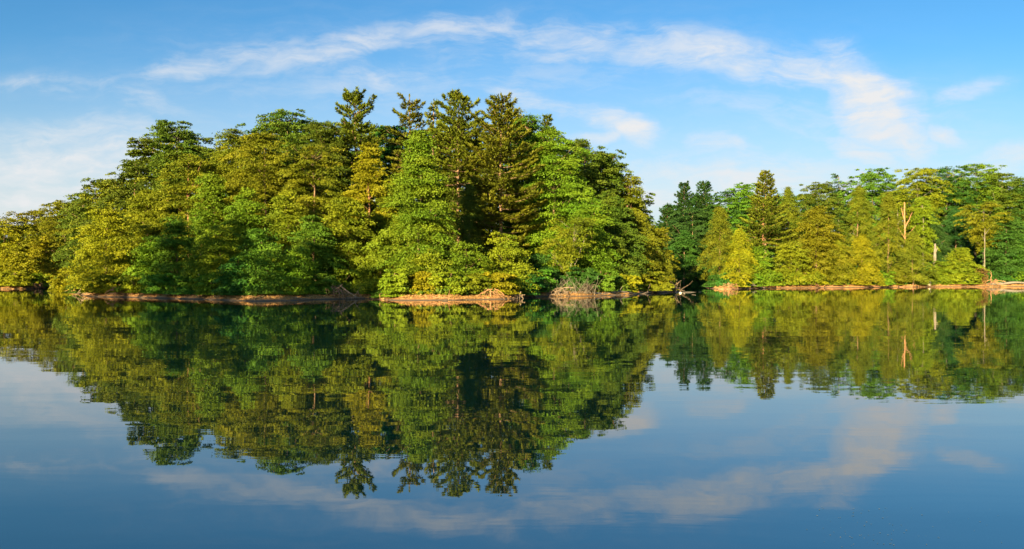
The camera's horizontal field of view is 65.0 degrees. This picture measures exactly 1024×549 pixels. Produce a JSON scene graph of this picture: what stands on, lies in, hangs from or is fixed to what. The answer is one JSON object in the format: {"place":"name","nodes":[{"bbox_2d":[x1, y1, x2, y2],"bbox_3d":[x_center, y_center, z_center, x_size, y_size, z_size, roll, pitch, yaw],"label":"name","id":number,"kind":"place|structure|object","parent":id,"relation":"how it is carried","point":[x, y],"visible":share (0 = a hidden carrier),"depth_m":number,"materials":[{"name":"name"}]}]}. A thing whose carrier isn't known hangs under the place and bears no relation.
{"place":"outdoors","nodes":[
{"label":"outdoors","id":0,"kind":"place"},
{"bbox_2d":[0,284,1023,548],"bbox_3d":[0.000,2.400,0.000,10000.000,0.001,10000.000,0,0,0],"label":"lake water","id":1,"kind":"structure","parent":0,"point":[814,418],"depth_m":13.12,"materials":[{"name":"blue liquid"}]},
{"bbox_2d":[0,283,1023,300],"bbox_3d":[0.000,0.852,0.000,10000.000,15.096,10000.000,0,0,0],"label":"ground","id":2,"kind":"structure","parent":0,"point":[258,299],"depth_m":80.46,"materials":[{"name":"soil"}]},
{"bbox_2d":[0,216,41,276],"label":"oak tree","id":3,"kind":"object","parent":2,"relation":"on","point":[11,234],"visible":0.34,"depth_m":150.19,"materials":[{"name":"green plant"}]},
{"bbox_2d":[0,269,41,285],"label":"shrub","id":4,"kind":"object","parent":2,"relation":"on","point":[9,279],"visible":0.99,"depth_m":134.10,"materials":[{"name":"green plant"}]},
{"bbox_2d":[0,248,46,280],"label":"maple tree","id":5,"kind":"object","parent":2,"relation":"on","point":[7,259],"visible":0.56,"depth_m":138.19,"materials":[{"name":"green plant"}]},
{"bbox_2d":[0,209,60,271],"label":"oak tree","id":6,"kind":"object","parent":2,"relation":"on","point":[30,212],"visible":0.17,"depth_m":155.19,"materials":[{"name":"green plant"}]},
{"bbox_2d":[17,235,61,281],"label":"maple tree","id":7,"kind":"object","parent":2,"relation":"on","point":[39,244],"visible":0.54,"depth_m":144.91,"materials":[{"name":"green plant"}]},
{"bbox_2d":[15,200,81,278],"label":"oak tree","id":8,"kind":"object","parent":2,"relation":"on","point":[58,204],"visible":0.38,"depth_m":148.24,"materials":[{"name":"green plant"}]},
{"bbox_2d":[49,192,96,282],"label":"oak tree","id":9,"kind":"object","parent":2,"relation":"on","point":[63,255],"visible":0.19,"depth_m":124.12,"materials":[{"name":"green plant"}]},
{"bbox_2d":[59,177,127,269],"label":"oak tree","id":10,"kind":"object","parent":2,"relation":"on","point":[74,210],"visible":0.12,"depth_m":119.85,"materials":[{"name":"green plant"}]},
{"bbox_2d":[59,178,139,272],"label":"oak tree","id":11,"kind":"object","parent":2,"relation":"on","point":[101,194],"visible":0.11,"depth_m":118.13,"materials":[{"name":"green plant"}]},
{"bbox_2d":[59,208,140,291],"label":"maple tree","id":12,"kind":"object","parent":2,"relation":"on","point":[115,258],"visible":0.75,"depth_m":90.53,"materials":[{"name":"green plant"}]},
{"bbox_2d":[80,274,122,292],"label":"shrub","id":13,"kind":"object","parent":2,"relation":"on","point":[101,284],"visible":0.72,"depth_m":86.68,"materials":[{"name":"green plant"}]},
{"bbox_2d":[62,160,166,274],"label":"oak tree","id":14,"kind":"object","parent":2,"relation":"on","point":[136,171],"visible":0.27,"depth_m":112.47,"materials":[{"name":"green plant"}]},
{"bbox_2d":[110,274,147,292],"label":"shrub","id":15,"kind":"object","parent":2,"relation":"on","point":[125,282],"visible":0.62,"depth_m":85.09,"materials":[{"name":"green plant"}]},
{"bbox_2d":[95,189,171,271],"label":"maple tree","id":16,"kind":"object","parent":2,"relation":"on","point":[138,203],"visible":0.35,"depth_m":99.69,"materials":[{"name":"green plant"}]},
{"bbox_2d":[112,137,176,242],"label":"oak tree","id":17,"kind":"object","parent":2,"relation":"on","point":[145,151],"visible":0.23,"depth_m":123.01,"materials":[{"name":"green plant"}]},
{"bbox_2d":[119,235,180,287],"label":"maple tree","id":18,"kind":"object","parent":2,"relation":"on","point":[146,253],"visible":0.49,"depth_m":87.57,"materials":[{"name":"green plant"}]},
{"bbox_2d":[137,273,177,293],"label":"shrub","id":19,"kind":"object","parent":2,"relation":"on","point":[154,282],"visible":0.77,"depth_m":82.52,"materials":[{"name":"green plant"}]},
{"bbox_2d":[146,214,205,280],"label":"maple tree","id":20,"kind":"object","parent":2,"relation":"on","point":[175,228],"visible":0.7,"depth_m":86.95,"materials":[{"name":"green plant"}]},
{"bbox_2d":[126,153,232,268],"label":"oak tree","id":21,"kind":"object","parent":2,"relation":"on","point":[178,188],"visible":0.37,"depth_m":96.93,"materials":[{"name":"green plant"}]},
{"bbox_2d":[143,119,215,220],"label":"broadleaf tree","id":22,"kind":"object","parent":2,"relation":"on","point":[189,143],"visible":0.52,"depth_m":103.37,"materials":[{"name":"green plant"}]},
{"bbox_2d":[174,171,240,274],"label":"maple tree","id":23,"kind":"object","parent":2,"relation":"on","point":[212,187],"visible":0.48,"depth_m":91.94,"materials":[{"name":"green plant"}]},
{"bbox_2d":[192,272,229,294],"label":"shrub","id":24,"kind":"object","parent":2,"relation":"on","point":[202,285],"visible":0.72,"depth_m":77.66,"materials":[{"name":"green plant"}]},
{"bbox_2d":[176,224,256,283],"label":"maple tree","id":25,"kind":"object","parent":2,"relation":"on","point":[214,244],"visible":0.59,"depth_m":81.12,"materials":[{"name":"green plant"}]},
{"bbox_2d":[212,256,256,294],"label":"maple tree","id":26,"kind":"object","parent":2,"relation":"on","point":[234,268],"visible":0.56,"depth_m":76.59,"materials":[{"name":"green plant"}]},
{"bbox_2d":[196,128,277,237],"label":"oak tree","id":27,"kind":"object","parent":2,"relation":"on","point":[232,142],"visible":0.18,"depth_m":102.39,"materials":[{"name":"green plant"}]},
{"bbox_2d":[218,186,271,273],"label":"maple tree","id":28,"kind":"object","parent":2,"relation":"on","point":[240,220],"visible":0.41,"depth_m":87.17,"materials":[{"name":"green plant"}]},
{"bbox_2d":[217,228,298,292],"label":"maple tree","id":29,"kind":"object","parent":2,"relation":"on","point":[263,247],"visible":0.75,"depth_m":77.23,"materials":[{"name":"green plant"}]},
{"bbox_2d":[214,132,317,264],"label":"oak tree","id":30,"kind":"object","parent":2,"relation":"on","point":[270,166],"visible":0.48,"depth_m":95.11,"materials":[{"name":"green plant"}]},
{"bbox_2d":[247,271,293,293],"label":"shrub","id":31,"kind":"object","parent":2,"relation":"on","point":[266,280],"visible":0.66,"depth_m":75.09,"materials":[{"name":"green plant"}]},
{"bbox_2d":[218,108,337,224],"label":"oak tree","id":32,"kind":"object","parent":2,"relation":"on","point":[276,125],"visible":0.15,"depth_m":108.82,"materials":[{"name":"green plant"}]},
{"bbox_2d":[249,189,328,275],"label":"maple tree","id":33,"kind":"object","parent":2,"relation":"on","point":[285,221],"visible":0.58,"depth_m":85.10,"materials":[{"name":"green plant"}]},
{"bbox_2d":[269,246,328,292],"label":"maple tree","id":34,"kind":"object","parent":2,"relation":"on","point":[294,255],"visible":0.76,"depth_m":78.53,"materials":[{"name":"green plant"}]},
{"bbox_2d":[270,143,351,256],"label":"oak tree","id":35,"kind":"object","parent":2,"relation":"on","point":[322,168],"visible":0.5,"depth_m":92.81,"materials":[{"name":"green plant"}]},
{"bbox_2d":[283,215,349,279],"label":"maple tree","id":36,"kind":"object","parent":2,"relation":"on","point":[311,225],"visible":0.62,"depth_m":82.35,"materials":[{"name":"green plant"}]},
{"bbox_2d":[279,121,362,248],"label":"oak tree","id":37,"kind":"object","parent":2,"relation":"on","point":[320,136],"visible":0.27,"depth_m":102.99,"materials":[{"name":"green plant"}]},
{"bbox_2d":[300,273,341,294],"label":"shrub","id":38,"kind":"object","parent":2,"relation":"on","point":[323,281],"visible":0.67,"depth_m":78.47,"materials":[{"name":"green plant"}]},
{"bbox_2d":[0,258,671,295],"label":"undergrowth","id":39,"kind":"object","parent":2,"relation":"on","point":[438,291],"visible":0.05,"depth_m":81.13,"materials":[{"name":"green plant"}]},
{"bbox_2d":[314,196,379,279],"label":"maple tree","id":40,"kind":"object","parent":2,"relation":"on","point":[348,231],"visible":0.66,"depth_m":85.75,"materials":[{"name":"green plant"}]},
{"bbox_2d":[327,86,393,209],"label":"pine tree","id":41,"kind":"object","parent":2,"relation":"on","point":[354,98],"visible":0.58,"depth_m":107.73,"materials":[{"name":"green plant"}]},
{"bbox_2d":[336,141,396,267],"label":"maple tree","id":42,"kind":"object","parent":2,"relation":"on","point":[367,174],"visible":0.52,"depth_m":92.26,"materials":[{"name":"green plant"}]},
{"bbox_2d":[342,236,407,291],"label":"maple tree","id":43,"kind":"object","parent":2,"relation":"on","point":[374,255],"visible":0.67,"depth_m":82.65,"materials":[{"name":"green plant"}]},
{"bbox_2d":[362,178,409,260],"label":"maple tree","id":44,"kind":"object","parent":2,"relation":"on","point":[382,217],"visible":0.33,"depth_m":92.06,"materials":[{"name":"green plant"}]},
{"bbox_2d":[377,267,410,296],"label":"shrub","id":45,"kind":"object","parent":2,"relation":"on","point":[391,282],"visible":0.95,"depth_m":75.46,"materials":[{"name":"green plant"}]},
{"bbox_2d":[381,92,430,255],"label":"pine tree","id":46,"kind":"object","parent":2,"relation":"on","point":[413,115],"visible":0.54,"depth_m":109.22,"materials":[{"name":"green plant"}]},
{"bbox_2d":[359,125,453,249],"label":"oak tree","id":47,"kind":"object","parent":2,"relation":"on","point":[387,151],"visible":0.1,"depth_m":117.44,"materials":[{"name":"green plant"}]},
{"bbox_2d":[361,130,459,276],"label":"maple tree","id":48,"kind":"object","parent":2,"relation":"on","point":[419,161],"visible":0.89,"depth_m":82.83,"materials":[{"name":"green plant"}]},
{"bbox_2d":[403,271,435,293],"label":"shrub","id":49,"kind":"object","parent":2,"relation":"on","point":[417,282],"visible":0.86,"depth_m":76.93,"materials":[{"name":"yellow plant"}]},
{"bbox_2d":[394,247,457,283],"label":"maple tree","id":50,"kind":"object","parent":2,"relation":"on","point":[421,259],"visible":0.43,"depth_m":79.44,"materials":[{"name":"green plant"}]},
{"bbox_2d":[423,270,469,294],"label":"shrub","id":51,"kind":"object","parent":2,"relation":"on","point":[437,280],"visible":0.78,"depth_m":76.93,"materials":[{"name":"green plant"}]},
{"bbox_2d":[422,88,498,245],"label":"pine tree","id":52,"kind":"object","parent":2,"relation":"on","point":[452,134],"visible":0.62,"depth_m":99.77,"materials":[{"name":"green plant"}]},
{"bbox_2d":[439,240,499,280],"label":"maple tree","id":53,"kind":"object","parent":2,"relation":"on","point":[466,255],"visible":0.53,"depth_m":82.44,"materials":[{"name":"green plant"}]},
{"bbox_2d":[449,182,496,269],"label":"hemlock tree","id":54,"kind":"object","parent":2,"relation":"on","point":[469,200],"visible":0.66,"depth_m":94.31,"materials":[{"name":"green plant"}]},
{"bbox_2d":[461,272,494,293],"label":"shrub","id":55,"kind":"object","parent":2,"relation":"on","point":[476,279],"visible":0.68,"depth_m":78.43,"materials":[{"name":"green plant"}]},
{"bbox_2d":[483,271,521,294],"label":"shrub","id":56,"kind":"object","parent":2,"relation":"on","point":[504,286],"visible":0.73,"depth_m":79.48,"materials":[{"name":"yellow plant"}]},
{"bbox_2d":[460,91,547,271],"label":"pine tree","id":57,"kind":"object","parent":2,"relation":"on","point":[493,145],"visible":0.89,"depth_m":96.83,"materials":[{"name":"green plant"}]},
{"bbox_2d":[476,231,542,292],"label":"maple tree","id":58,"kind":"object","parent":2,"relation":"on","point":[509,249],"visible":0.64,"depth_m":84.82,"materials":[{"name":"green plant"}]},
{"bbox_2d":[485,113,565,263],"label":"oak tree","id":59,"kind":"object","parent":2,"relation":"on","point":[532,124],"visible":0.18,"depth_m":105.53,"materials":[{"name":"green plant"}]},
{"bbox_2d":[524,253,570,290],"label":"maple tree","id":60,"kind":"object","parent":2,"relation":"on","point":[535,260],"visible":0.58,"depth_m":90.25,"materials":[{"name":"green plant"}]},
{"bbox_2d":[498,128,605,274],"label":"oak tree","id":61,"kind":"object","parent":2,"relation":"on","point":[568,189],"visible":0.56,"depth_m":100.86,"materials":[{"name":"green plant"}]},
{"bbox_2d":[534,216,598,275],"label":"broadleaf tree","id":62,"kind":"object","parent":2,"relation":"on","point":[566,254],"visible":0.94,"depth_m":92.14,"materials":[{"name":"green plant"}]},
{"bbox_2d":[552,266,599,290],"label":"shrub","id":63,"kind":"object","parent":2,"relation":"on","point":[585,274],"visible":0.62,"depth_m":91.43,"materials":[{"name":"green plant"}]},
{"bbox_2d":[542,141,622,261],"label":"oak tree","id":64,"kind":"object","parent":2,"relation":"on","point":[598,178],"visible":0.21,"depth_m":110.80,"materials":[{"name":"green plant"}]},
{"bbox_2d":[564,198,627,287],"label":"maple tree","id":65,"kind":"object","parent":2,"relation":"on","point":[591,211],"visible":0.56,"depth_m":96.88,"materials":[{"name":"green plant"}]},
{"bbox_2d":[578,155,626,239],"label":"oak tree","id":66,"kind":"object","parent":2,"relation":"on","point":[607,164],"visible":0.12,"depth_m":114.06,"materials":[{"name":"green plant"}]},
{"bbox_2d":[583,190,654,279],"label":"maple tree","id":67,"kind":"object","parent":2,"relation":"on","point":[611,203],"visible":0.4,"depth_m":105.51,"materials":[{"name":"green plant"}]},
{"bbox_2d":[594,235,648,288],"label":"maple tree","id":68,"kind":"object","parent":2,"relation":"on","point":[620,249],"visible":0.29,"depth_m":100.04,"materials":[{"name":"green plant"}]},
{"bbox_2d":[612,176,647,245],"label":"broadleaf tree","id":69,"kind":"object","parent":2,"relation":"on","point":[636,203],"visible":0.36,"depth_m":115.14,"materials":[{"name":"green plant"}]},
{"bbox_2d":[625,209,676,283],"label":"hemlock tree","id":70,"kind":"object","parent":2,"relation":"on","point":[644,230],"visible":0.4,"depth_m":112.96,"materials":[{"name":"green plant"}]},
{"bbox_2d":[632,270,674,290],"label":"shrub","id":71,"kind":"object","parent":2,"relation":"on","point":[648,278],"visible":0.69,"depth_m":102.97,"materials":[{"name":"green plant"}]},
{"bbox_2d":[647,227,680,276],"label":"maple tree","id":72,"kind":"object","parent":2,"relation":"on","point":[662,234],"visible":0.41,"depth_m":116.00,"materials":[{"name":"green plant"}]},
{"bbox_2d":[666,181,699,255],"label":"pine tree","id":73,"kind":"object","parent":2,"relation":"on","point":[683,192],"visible":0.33,"depth_m":194.96,"materials":[{"name":"green plant"}]},
{"bbox_2d":[664,230,706,284],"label":"maple tree","id":74,"kind":"object","parent":2,"relation":"on","point":[684,243],"visible":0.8,"depth_m":178.71,"materials":[{"name":"green plant"}]},
{"bbox_2d":[664,207,720,283],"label":"oak tree","id":75,"kind":"object","parent":2,"relation":"on","point":[696,229],"visible":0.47,"depth_m":185.19,"materials":[{"name":"green plant"}]},
{"bbox_2d":[684,180,721,279],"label":"pine tree","id":76,"kind":"object","parent":2,"relation":"on","point":[700,201],"visible":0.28,"depth_m":191.81,"materials":[{"name":"green plant"}]},
{"bbox_2d":[687,206,744,280],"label":"hemlock tree","id":77,"kind":"object","parent":2,"relation":"on","point":[719,220],"visible":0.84,"depth_m":143.26,"materials":[{"name":"green plant"}]},
{"bbox_2d":[694,189,763,275],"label":"oak tree","id":78,"kind":"object","parent":2,"relation":"on","point":[718,199],"visible":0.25,"depth_m":184.41,"materials":[{"name":"green plant"}]},
{"bbox_2d":[720,228,760,284],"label":"hemlock tree","id":79,"kind":"object","parent":2,"relation":"on","point":[740,241],"visible":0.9,"depth_m":139.96,"materials":[{"name":"yellow plant"}]},
{"bbox_2d":[708,182,782,265],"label":"oak tree","id":80,"kind":"object","parent":2,"relation":"on","point":[745,189],"visible":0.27,"depth_m":181.79,"materials":[{"name":"green plant"}]},
{"bbox_2d":[740,246,782,285],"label":"maple tree","id":81,"kind":"object","parent":2,"relation":"on","point":[763,262],"visible":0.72,"depth_m":141.48,"materials":[{"name":"green plant"}]},
{"bbox_2d":[728,194,795,250],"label":"pine tree","id":82,"kind":"object","parent":2,"relation":"on","point":[766,217],"visible":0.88,"depth_m":151.10,"materials":[{"name":"green plant"}]},
{"bbox_2d":[742,170,781,256],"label":"pine tree","id":83,"kind":"object","parent":2,"relation":"on","point":[763,177],"visible":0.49,"depth_m":175.32,"materials":[{"name":"green plant"}]},
{"bbox_2d":[768,186,811,262],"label":"hemlock tree","id":84,"kind":"object","parent":2,"relation":"on","point":[788,195],"visible":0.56,"depth_m":165.11,"materials":[{"name":"green plant"}]},
{"bbox_2d":[763,241,826,284],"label":"maple tree","id":85,"kind":"object","parent":2,"relation":"on","point":[789,251],"visible":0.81,"depth_m":144.42,"materials":[{"name":"green plant"}]},
{"bbox_2d":[779,205,863,282],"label":"maple tree","id":86,"kind":"object","parent":2,"relation":"on","point":[817,216],"visible":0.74,"depth_m":148.39,"materials":[{"name":"green plant"}]},
{"bbox_2d":[781,181,862,261],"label":"oak tree","id":87,"kind":"object","parent":2,"relation":"on","point":[823,188],"visible":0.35,"depth_m":169.75,"materials":[{"name":"green plant"}]},
{"bbox_2d":[822,239,861,284],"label":"hemlock tree","id":88,"kind":"object","parent":2,"relation":"on","point":[850,269],"visible":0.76,"depth_m":147.72,"materials":[{"name":"green plant"}]},
{"bbox_2d":[838,184,885,265],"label":"hemlock tree","id":89,"kind":"object","parent":2,"relation":"on","point":[857,201],"visible":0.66,"depth_m":169.97,"materials":[{"name":"green plant"}]},
{"bbox_2d":[838,233,887,285],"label":"hemlock tree","id":90,"kind":"object","parent":2,"relation":"on","point":[862,240],"visible":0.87,"depth_m":148.74,"materials":[{"name":"yellow plant"}]},
{"bbox_2d":[707,255,1023,286],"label":"undergrowth","id":91,"kind":"object","parent":2,"relation":"on","point":[720,282],"visible":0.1,"depth_m":158.21,"materials":[{"name":"green plant"}]},
{"bbox_2d":[832,167,914,256],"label":"oak tree","id":92,"kind":"object","parent":2,"relation":"on","point":[871,176],"visible":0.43,"depth_m":193.81,"materials":[{"name":"green plant"}]},
{"bbox_2d":[867,191,913,279],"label":"hemlock tree","id":93,"kind":"object","parent":2,"relation":"on","point":[888,199],"visible":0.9,"depth_m":154.05,"materials":[{"name":"green plant"}]},
{"bbox_2d":[891,230,938,285],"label":"hemlock tree","id":94,"kind":"object","parent":2,"relation":"on","point":[913,236],"visible":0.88,"depth_m":154.02,"materials":[{"name":"green plant"}]},
{"bbox_2d":[875,167,960,237],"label":"oak tree","id":95,"kind":"object","parent":2,"relation":"on","point":[924,185],"visible":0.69,"depth_m":186.23,"materials":[{"name":"green plant"}]},
{"bbox_2d":[906,197,940,259],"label":"tree","id":96,"kind":"object","parent":2,"relation":"on","point":[925,230],"visible":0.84,"depth_m":171.13,"materials":[{"name":"green plant"}]},
{"bbox_2d":[906,212,955,265],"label":"hemlock tree","id":97,"kind":"object","parent":2,"relation":"on","point":[938,231],"visible":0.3,"depth_m":177.87,"materials":[{"name":"green plant"}]},
{"bbox_2d":[923,260,958,284],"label":"shrub","id":98,"kind":"object","parent":2,"relation":"on","point":[942,271],"visible":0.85,"depth_m":156.94,"materials":[{"name":"green plant"}]},
{"bbox_2d":[903,164,994,256],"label":"oak tree","id":99,"kind":"object","parent":2,"relation":"on","point":[940,174],"visible":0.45,"depth_m":188.01,"materials":[{"name":"green plant"}]},
{"bbox_2d":[921,206,991,266],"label":"hemlock tree","id":100,"kind":"object","parent":2,"relation":"on","point":[951,218],"visible":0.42,"depth_m":179.76,"materials":[{"name":"green plant"}]},
{"bbox_2d":[942,247,989,283],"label":"bush","id":101,"kind":"object","parent":2,"relation":"on","point":[956,264],"visible":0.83,"depth_m":158.48,"materials":[{"name":"green plant"}]},
{"bbox_2d":[939,163,1016,252],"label":"oak tree","id":102,"kind":"object","parent":2,"relation":"on","point":[977,184],"visible":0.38,"depth_m":188.61,"materials":[{"name":"green plant"}]},
{"bbox_2d":[953,201,1014,265],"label":"broadleaf tree","id":103,"kind":"object","parent":2,"relation":"on","point":[977,233],"visible":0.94,"depth_m":164.72,"materials":[{"name":"green plant"}]},
{"bbox_2d":[960,173,1023,238],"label":"oak tree","id":104,"kind":"object","parent":2,"relation":"on","point":[1011,183],"visible":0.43,"depth_m":183.76,"materials":[{"name":"green plant"}]},
{"bbox_2d":[971,215,1023,281],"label":"maple tree","id":105,"kind":"object","parent":2,"relation":"on","point":[1011,234],"visible":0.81,"depth_m":162.65,"materials":[{"name":"green plant"}]},
{"bbox_2d":[0,0,1023,245],"label":"sky","id":106,"kind":"structure","parent":0,"point":[723,93],"materials":[{"name":"blue"}]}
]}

